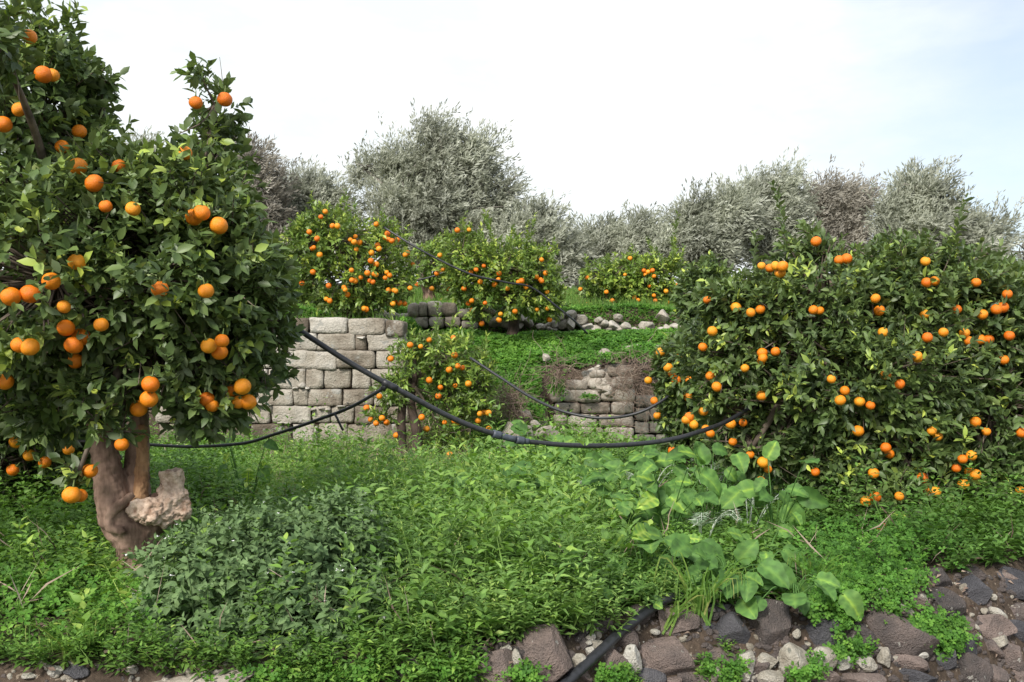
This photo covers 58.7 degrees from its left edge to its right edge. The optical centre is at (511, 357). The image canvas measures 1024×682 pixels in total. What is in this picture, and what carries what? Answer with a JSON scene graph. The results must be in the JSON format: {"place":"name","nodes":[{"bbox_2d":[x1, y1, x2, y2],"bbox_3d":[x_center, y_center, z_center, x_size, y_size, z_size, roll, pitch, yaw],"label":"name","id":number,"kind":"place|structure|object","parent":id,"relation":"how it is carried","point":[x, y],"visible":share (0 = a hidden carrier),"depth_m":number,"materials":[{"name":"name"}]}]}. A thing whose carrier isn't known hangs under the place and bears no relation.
{"place":"outdoors","nodes":[
{"label":"outdoors","id":0,"kind":"place"},
{"bbox_2d":[0,283,1023,681],"bbox_3d":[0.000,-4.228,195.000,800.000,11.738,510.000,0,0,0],"label":"ground","id":1,"kind":"structure","parent":0,"point":[644,633],"depth_m":3.87,"materials":[{"name":"soil"}]},
{"bbox_2d":[21,672,36,678],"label":"loose stone","id":2,"kind":"object","parent":1,"relation":"on","point":[30,675],"visible":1,"depth_m":3.09,"materials":[{"name":"stone"}]},
{"bbox_2d":[47,665,63,677],"bbox_3d":[-1.564,1.075,3.125,0.047,0.038,0.054,0,0,33],"label":"loose stone","id":3,"kind":"object","parent":1,"relation":"on","point":[59,670],"visible":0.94,"depth_m":3.11,"materials":[{"name":"stone"}]},
{"bbox_2d":[25,620,93,669],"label":"grass tuft","id":4,"kind":"object","parent":1,"relation":"on","point":[60,641],"visible":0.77,"depth_m":3.11,"materials":[{"name":"green plant"}]},
{"bbox_2d":[0,311,129,506],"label":"orange tree","id":5,"kind":"object","parent":1,"relation":"on","point":[11,449],"visible":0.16,"depth_m":5.47,"materials":[{"name":"green plant"}]},
{"bbox_2d":[63,664,89,678],"bbox_3d":[-1.492,1.074,3.120,0.088,0.048,0.059,0,0,0],"label":"loose stone","id":6,"kind":"object","parent":1,"relation":"on","point":[76,671],"visible":0.98,"depth_m":3.11,"materials":[{"name":"grey stone"}]},
{"bbox_2d":[64,614,120,654],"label":"grass tuft","id":7,"kind":"object","parent":1,"relation":"on","point":[96,623],"visible":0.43,"depth_m":3.21,"materials":[{"name":"green plant"}]},
{"bbox_2d":[125,663,137,673],"bbox_3d":[-1.314,1.072,3.144,0.054,0.033,0.053,0,0,0],"label":"loose stone","id":8,"kind":"object","parent":1,"relation":"on","point":[132,670],"visible":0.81,"depth_m":3.12,"materials":[{"name":"grey stone"}]},
{"bbox_2d":[108,126,168,171],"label":"olive tree","id":9,"kind":"object","parent":1,"relation":"on","point":[144,135],"visible":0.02,"depth_m":22.92,"materials":[{"name":"grey plant"}]},
{"bbox_2d":[0,0,305,585],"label":"orange tree","id":10,"kind":"object","parent":1,"relation":"on","point":[137,263],"visible":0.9,"depth_m":3.85,"materials":[{"name":"green plant"}]},
{"bbox_2d":[154,669,259,681],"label":"stone slab","id":11,"kind":"structure","parent":1,"relation":"on","point":[216,678],"depth_m":3.11,"materials":[{"name":"stone"}]},
{"bbox_2d":[217,437,278,514],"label":"broad leaf plant","id":12,"kind":"object","parent":1,"relation":"on","point":[247,476],"visible":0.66,"depth_m":5.61,"materials":[{"name":"green plant"}]},
{"bbox_2d":[122,474,407,662],"bbox_3d":[-0.989,0.832,3.774,1.147,0.670,1.410,0,0,-17],"label":"bush","id":13,"kind":"object","parent":1,"relation":"on","point":[248,550],"visible":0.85,"depth_m":3.42,"materials":[{"name":"green plant"}]},
{"bbox_2d":[230,126,303,258],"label":"olive tree","id":14,"kind":"object","parent":1,"relation":"on","point":[276,194],"visible":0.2,"depth_m":20.79,"materials":[{"name":"grey plant"}]},
{"bbox_2d":[149,317,409,454],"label":"ashlar wall","id":15,"kind":"structure","parent":1,"relation":"on","point":[337,383],"depth_m":10.50,"materials":[{"name":"stone"}]},
{"bbox_2d":[275,154,371,277],"bbox_3d":[-4.824,-3.333,22.513,3.380,3.548,2.798,0,0,0],"label":"olive tree","id":16,"kind":"object","parent":1,"relation":"on","point":[322,187],"visible":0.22,"depth_m":22.18,"materials":[{"name":"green plant"}]},
{"bbox_2d":[309,648,343,669],"bbox_3d":[-0.654,1.063,3.182,0.134,0.087,0.074,0,0,0],"label":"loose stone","id":17,"kind":"object","parent":1,"relation":"on","point":[333,656],"visible":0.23,"depth_m":3.17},
{"bbox_2d":[279,188,420,318],"bbox_3d":[-2.080,-1.273,11.312,1.781,1.689,1.261,0,0,-21],"label":"orange tree","id":18,"kind":"object","parent":1,"relation":"on","point":[377,281],"visible":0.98,"depth_m":11.12,"materials":[{"name":"green plant"}]},
{"bbox_2d":[385,662,418,680],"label":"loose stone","id":19,"kind":"object","parent":1,"relation":"on","point":[398,672],"visible":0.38,"depth_m":3.17,"materials":[{"name":"grey stone"}]},
{"bbox_2d":[374,301,477,328],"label":"coursed wall","id":20,"kind":"structure","parent":1,"relation":"on","point":[421,311],"depth_m":12.34,"materials":[{"name":"stone"}]},
{"bbox_2d":[402,232,457,299],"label":"orange tree","id":21,"kind":"object","parent":1,"relation":"on","point":[426,267],"visible":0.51,"depth_m":14.36,"materials":[{"name":"green plant"}]},
{"bbox_2d":[383,227,587,333],"bbox_3d":[-0.250,-0.944,11.125,2.597,1.289,0.383,0,0,-13],"label":"irrigation pipe","id":22,"kind":"object","parent":21,"relation":"hanging from","point":[492,279],"visible":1,"depth_m":10.96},
{"bbox_2d":[357,300,504,459],"bbox_3d":[-0.776,0.263,9.445,1.374,1.788,1.018,0,0,22],"label":"orange tree","id":23,"kind":"object","parent":1,"relation":"on","point":[428,368],"visible":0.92,"depth_m":9.30,"materials":[{"name":"green plant"}]},
{"bbox_2d":[416,271,446,281],"bbox_3d":[-1.180,-1.047,12.203,0.653,0.262,0.029,0,0,0],"label":"irrigation pipe","id":24,"kind":"object","parent":1,"relation":"on","point":[429,276],"visible":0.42,"depth_m":12.19,"materials":[{"name":"black plastic"}]},
{"bbox_2d":[337,98,550,285],"bbox_3d":[-1.505,-3.895,21.944,5.390,4.845,3.006,0,0,0],"label":"olive tree","id":25,"kind":"object","parent":1,"relation":"on","point":[427,193],"visible":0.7,"depth_m":21.51,"materials":[{"name":"green plant"}]},
{"bbox_2d":[242,373,707,650],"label":"fine weeds","id":26,"kind":"object","parent":1,"relation":"on","point":[521,619],"visible":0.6,"depth_m":3.87,"materials":[{"name":"green plant"}]},
{"bbox_2d":[517,410,532,420],"bbox_3d":[0.158,0.637,10.018,0.166,0.127,0.159,0,0,-40],"label":"loose stone","id":27,"kind":"object","parent":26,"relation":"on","point":[524,418],"visible":0.68,"depth_m":9.98,"materials":[{"name":"grey stone"}]},
{"bbox_2d":[442,463,516,504],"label":"broad leaf plant","id":28,"kind":"object","parent":1,"relation":"on","point":[459,470],"visible":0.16,"depth_m":5.55,"materials":[{"name":"green plant"}]},
{"bbox_2d":[2,301,974,451],"bbox_3d":[0.250,0.161,11.471,16.557,2.001,3.924,0,0,0],"label":"clover","id":29,"kind":"object","parent":1,"relation":"on","point":[508,348],"visible":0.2,"depth_m":11.58,"materials":[{"name":"green plant"}]},
{"bbox_2d":[0,504,982,681],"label":"clover","id":30,"kind":"object","parent":1,"relation":"on","point":[860,574],"visible":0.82,"depth_m":3.86,"materials":[{"name":"green plant"}]},
{"bbox_2d":[429,208,571,334],"bbox_3d":[-0.141,-1.089,11.692,1.848,1.691,1.158,0,0,0],"label":"orange tree","id":31,"kind":"object","parent":1,"relation":"on","point":[527,266],"visible":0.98,"depth_m":11.55,"materials":[{"name":"green plant"}]},
{"bbox_2d":[454,460,556,515],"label":"broad leaf plant","id":32,"kind":"object","parent":1,"relation":"on","point":[514,468],"visible":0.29,"depth_m":5.12,"materials":[{"name":"green plant"}]},
{"bbox_2d":[0,376,1023,681],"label":"weeds","id":33,"kind":"object","parent":1,"relation":"on","point":[986,528],"visible":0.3,"depth_m":4.24,"materials":[{"name":"green plant"}]},
{"bbox_2d":[0,391,1023,681],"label":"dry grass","id":34,"kind":"structure","parent":1,"relation":"on","point":[436,567],"depth_m":4.33,"materials":[{"name":"plant"}]},
{"bbox_2d":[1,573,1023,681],"bbox_3d":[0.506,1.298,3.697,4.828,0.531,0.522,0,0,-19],"label":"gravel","id":35,"kind":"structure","parent":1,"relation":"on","point":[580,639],"depth_m":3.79,"materials":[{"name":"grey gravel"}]},
{"bbox_2d":[482,347,547,446],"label":"dry bramble","id":36,"kind":"object","parent":1,"relation":"on","point":[510,396],"visible":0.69,"depth_m":9.87,"materials":[{"name":"brown plant"}]},
{"bbox_2d":[501,421,533,441],"bbox_3d":[0.039,0.798,9.511,0.318,0.259,0.346,0,0,31],"label":"boulder","id":37,"kind":"object","parent":1,"relation":"on","point":[511,431],"visible":0.25,"depth_m":9.47,"materials":[{"name":"stone"}]},
{"bbox_2d":[503,420,583,474],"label":"broad leaf plant","id":38,"kind":"object","parent":1,"relation":"on","point":[517,426],"visible":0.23,"depth_m":6.77,"materials":[{"name":"green plant"}]},
{"bbox_2d":[543,354,549,361],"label":"loose stone","id":39,"kind":"object","parent":1,"relation":"on","point":[547,357],"visible":0.78,"depth_m":11.17,"materials":[{"name":"grey stone"}]},
{"bbox_2d":[490,187,603,287],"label":"olive tree","id":40,"kind":"object","parent":1,"relation":"on","point":[570,257],"visible":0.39,"depth_m":20.63,"materials":[{"name":"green plant"}]},
{"bbox_2d":[535,425,559,440],"bbox_3d":[0.380,0.835,9.827,0.247,0.226,0.238,0,0,-28],"label":"boulder","id":41,"kind":"object","parent":1,"relation":"on","point":[548,427],"visible":0.48,"depth_m":9.78,"materials":[{"name":"stone"}]},
{"bbox_2d":[530,420,540,429],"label":"loose stone","id":42,"kind":"object","parent":41,"relation":"on","point":[534,422],"visible":0.72,"depth_m":9.86,"materials":[{"name":"grey stone"}]},
{"bbox_2d":[515,330,596,402],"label":"dry bramble","id":43,"kind":"object","parent":1,"relation":"on","point":[557,371],"visible":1,"depth_m":10.48,"materials":[{"name":"brown plant"}]},
{"bbox_2d":[537,447,604,502],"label":"broad leaf plant","id":44,"kind":"object","parent":1,"relation":"on","point":[583,470],"visible":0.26,"depth_m":5.62,"materials":[{"name":"green plant"}]},
{"bbox_2d":[479,308,680,331],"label":"rubble wall","id":45,"kind":"structure","parent":1,"relation":"on","point":[568,323],"depth_m":12.38,"materials":[{"name":"grey stone"}]},
{"bbox_2d":[518,344,666,446],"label":"ruined wall","id":46,"kind":"structure","parent":1,"relation":"on","point":[568,403],"depth_m":10.77,"materials":[{"name":"stone"}]},
{"bbox_2d":[573,374,655,440],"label":"dry bramble","id":47,"kind":"object","parent":46,"relation":"attached to","point":[646,415],"visible":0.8,"depth_m":10.53,"materials":[{"name":"brown plant"}]},
{"bbox_2d":[594,325,659,426],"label":"dry bramble","id":48,"kind":"object","parent":46,"relation":"on","point":[635,375],"visible":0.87,"depth_m":10.53,"materials":[{"name":"brown plant"}]},
{"bbox_2d":[562,435,626,493],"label":"broad leaf plant","id":49,"kind":"object","parent":1,"relation":"on","point":[605,453],"visible":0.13,"depth_m":6.42,"materials":[{"name":"green plant"}]},
{"bbox_2d":[571,199,631,281],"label":"olive tree","id":50,"kind":"object","parent":1,"relation":"on","point":[600,236],"visible":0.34,"depth_m":21.59,"materials":[{"name":"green plant"}]},
{"bbox_2d":[547,470,659,544],"bbox_3d":[0.477,0.841,4.898,0.558,0.460,0.379,0,0,31],"label":"broad leaf plant","id":51,"kind":"object","parent":1,"relation":"on","point":[609,476],"visible":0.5,"depth_m":4.88,"materials":[{"name":"green plant"}]},
{"bbox_2d":[556,571,671,609],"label":"broad leaf plant","id":52,"kind":"object","parent":1,"relation":"on","point":[658,604],"visible":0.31,"depth_m":3.73,"materials":[{"name":"green plant"}]},
{"bbox_2d":[284,284,975,331],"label":"grass","id":53,"kind":"structure","parent":1,"relation":"on","point":[418,296],"depth_m":13.23,"materials":[{"name":"green plant"}]},
{"bbox_2d":[588,448,674,496],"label":"broad leaf plant","id":54,"kind":"object","parent":1,"relation":"on","point":[659,458],"visible":0.39,"depth_m":5.97,"materials":[{"name":"green plant"}]},
{"bbox_2d":[596,201,671,285],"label":"olive tree","id":55,"kind":"object","parent":1,"relation":"on","point":[636,223],"visible":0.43,"depth_m":21.17,"materials":[{"name":"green plant"}]},
{"bbox_2d":[575,207,694,304],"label":"orange tree","id":56,"kind":"object","parent":1,"relation":"on","point":[627,274],"visible":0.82,"depth_m":13.61,"materials":[{"name":"green plant"}]},
{"bbox_2d":[581,460,693,529],"bbox_3d":[0.680,0.825,4.947,0.605,0.494,0.412,0,0,0],"label":"broad leaf plant","id":57,"kind":"object","parent":1,"relation":"on","point":[679,506],"visible":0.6,"depth_m":4.92,"materials":[{"name":"green plant"}]},
{"bbox_2d":[596,522,704,587],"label":"broad leaf plant","id":58,"kind":"object","parent":1,"relation":"on","point":[640,531],"visible":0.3,"depth_m":4.03,"materials":[{"name":"green plant"}]},
{"bbox_2d":[622,464,690,496],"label":"leaf plant","id":59,"kind":"object","parent":1,"relation":"on","point":[629,473],"visible":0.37,"depth_m":6.36,"materials":[{"name":"green plant"}]},
{"bbox_2d":[654,309,669,322],"bbox_3d":[2.099,-0.568,12.687,0.296,0.226,0.278,0,0,0],"label":"boulder","id":60,"kind":"object","parent":1,"relation":"on","point":[664,317],"visible":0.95,"depth_m":12.60,"materials":[{"name":"stone"}]},
{"bbox_2d":[626,437,703,492],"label":"broad leaf plant","id":61,"kind":"object","parent":1,"relation":"on","point":[677,470],"visible":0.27,"depth_m":5.81,"materials":[{"name":"green plant"}]},
{"bbox_2d":[615,457,720,536],"bbox_3d":[0.840,0.796,4.792,0.582,0.536,0.363,0,0,0],"label":"broad leaf plant","id":62,"kind":"object","parent":1,"relation":"on","point":[709,479],"visible":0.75,"depth_m":4.81,"materials":[{"name":"green plant"}]},
{"bbox_2d":[644,585,708,635],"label":"grass tuft","id":63,"kind":"object","parent":1,"relation":"on","point":[676,615],"visible":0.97,"depth_m":3.72,"materials":[{"name":"green plant"}]},
{"bbox_2d":[631,524,731,573],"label":"broad leaf plant","id":64,"kind":"object","parent":1,"relation":"on","point":[679,545],"visible":0.34,"depth_m":4.06,"materials":[{"name":"green plant"}]},
{"bbox_2d":[642,250,733,476],"bbox_3d":[1.676,0.045,7.978,1.069,1.992,0.914,0,0,0],"label":"orange tree","id":65,"kind":"object","parent":1,"relation":"on","point":[672,411],"visible":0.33,"depth_m":7.88,"materials":[{"name":"green plant"}]},
{"bbox_2d":[469,357,676,419],"bbox_3d":[0.508,0.262,8.122,2.034,0.545,0.294,0,0,20],"label":"irrigation pipe","id":66,"kind":"object","parent":65,"relation":"hanging from","point":[568,412],"visible":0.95,"depth_m":7.97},
{"bbox_2d":[630,164,776,279],"bbox_3d":[4.347,-2.773,20.534,3.018,2.963,2.434,0,0,-30],"label":"olive tree","id":67,"kind":"object","parent":1,"relation":"on","point":[724,225],"visible":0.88,"depth_m":20.10,"materials":[{"name":"green plant"}]},
{"bbox_2d":[653,550,754,625],"bbox_3d":[0.777,0.966,3.772,0.356,0.314,0.320,0,0,-35],"label":"grass tuft","id":68,"kind":"object","parent":1,"relation":"on","point":[699,603],"visible":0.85,"depth_m":3.77,"materials":[{"name":"green plant"}]},
{"bbox_2d":[686,458,723,483],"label":"thistle","id":69,"kind":"object","parent":1,"relation":"on","point":[711,468],"visible":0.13,"depth_m":6.72,"materials":[{"name":"green plant"}]},
{"bbox_2d":[665,441,749,531],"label":"broad leaf plant","id":70,"kind":"object","parent":1,"relation":"on","point":[700,453],"visible":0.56,"depth_m":5.10,"materials":[{"name":"green plant"}]},
{"bbox_2d":[398,565,1023,681],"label":"dry stone wall","id":71,"kind":"structure","parent":1,"relation":"on","point":[908,642],"depth_m":3.79,"materials":[{"name":"stone"}]},
{"bbox_2d":[559,592,684,681],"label":"irrigation pipe","id":72,"kind":"object","parent":71,"relation":"on","point":[595,655],"visible":0.71,"depth_m":3.54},
{"bbox_2d":[689,509,742,537],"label":"thistle","id":73,"kind":"object","parent":1,"relation":"on","point":[701,521],"visible":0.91,"depth_m":4.56,"materials":[{"name":"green plant"}]},
{"bbox_2d":[664,532,796,618],"bbox_3d":[0.933,0.951,3.957,0.440,0.343,0.472,0,0,-39],"label":"broad leaf plant","id":74,"kind":"object","parent":1,"relation":"on","point":[780,574],"visible":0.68,"depth_m":3.89,"materials":[{"name":"green plant"}]},
{"bbox_2d":[736,494,778,532],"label":"thistle","id":75,"kind":"object","parent":1,"relation":"on","point":[752,501],"visible":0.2,"depth_m":5.30,"materials":[{"name":"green plant"}]},
{"bbox_2d":[721,440,828,550],"bbox_3d":[1.415,0.761,4.854,0.517,0.617,0.343,0,0,33],"label":"broad leaf plant","id":76,"kind":"object","parent":1,"relation":"on","point":[741,492],"visible":0.88,"depth_m":4.86,"materials":[{"name":"green plant"}]},
{"bbox_2d":[718,145,834,267],"bbox_3d":[6.013,-3.202,21.520,3.171,3.519,2.427,0,0,0],"label":"olive tree","id":77,"kind":"object","parent":1,"relation":"on","point":[797,205],"visible":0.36,"depth_m":21.10,"materials":[{"name":"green plant"}]},
{"bbox_2d":[720,523,833,590],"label":"broad leaf plant","id":78,"kind":"object","parent":1,"relation":"on","point":[786,551],"visible":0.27,"depth_m":4.19,"materials":[{"name":"green plant"}]},
{"bbox_2d":[728,559,863,621],"bbox_3d":[1.213,1.000,3.846,0.574,0.248,0.337,0,0,0],"label":"broad leaf plant","id":79,"kind":"object","parent":1,"relation":"on","point":[849,600],"visible":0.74,"depth_m":3.87,"materials":[{"name":"green plant"}]},
{"bbox_2d":[787,552,849,580],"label":"grass tuft","id":80,"kind":"object","parent":1,"relation":"on","point":[809,566],"visible":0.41,"depth_m":4.08,"materials":[{"name":"green plant"}]},
{"bbox_2d":[661,179,1023,537],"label":"orange tree","id":81,"kind":"object","parent":1,"relation":"on","point":[904,355],"visible":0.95,"depth_m":5.64,"materials":[{"name":"green plant"}]},
{"bbox_2d":[232,290,754,447],"bbox_3d":[0.418,0.051,5.168,4.019,0.877,0.610,0,0,-29],"label":"irrigation pipe","id":82,"kind":"object","parent":81,"relation":"attached to","point":[388,384],"visible":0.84,"depth_m":4.63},
{"bbox_2d":[78,388,381,447],"bbox_3d":[-1.572,0.322,4.977,2.190,0.374,0.148,0,0,26],"label":"irrigation pipe","id":83,"kind":"object","parent":82,"relation":"attached to","point":[371,395],"visible":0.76,"depth_m":4.90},
{"bbox_2d":[333,413,343,430],"bbox_3d":[-0.888,0.327,4.667,0.057,0.096,0.018,0,0,-26],"label":"irrigation pipe","id":84,"kind":"object","parent":83,"relation":"hanging from","point":[338,421],"visible":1,"depth_m":4.66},
{"bbox_2d":[801,154,887,283],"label":"olive tree","id":85,"kind":"object","parent":1,"relation":"on","point":[843,204],"visible":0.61,"depth_m":22.05,"materials":[{"name":"grey plant"}]},
{"bbox_2d":[853,155,1023,265],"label":"olive tree","id":86,"kind":"object","parent":1,"relation":"on","point":[913,201],"visible":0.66,"depth_m":20.06,"materials":[{"name":"green plant"}]},
{"bbox_2d":[1011,243,1023,267],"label":"olive tree","id":87,"kind":"object","parent":1,"relation":"on","point":[1022,251],"visible":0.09,"depth_m":20.84,"materials":[{"name":"grey plant"}]},
{"bbox_2d":[0,0,1023,282],"label":"sky","id":88,"kind":"structure","parent":0,"point":[610,103],"materials":[{"name":"white"}]}
]}

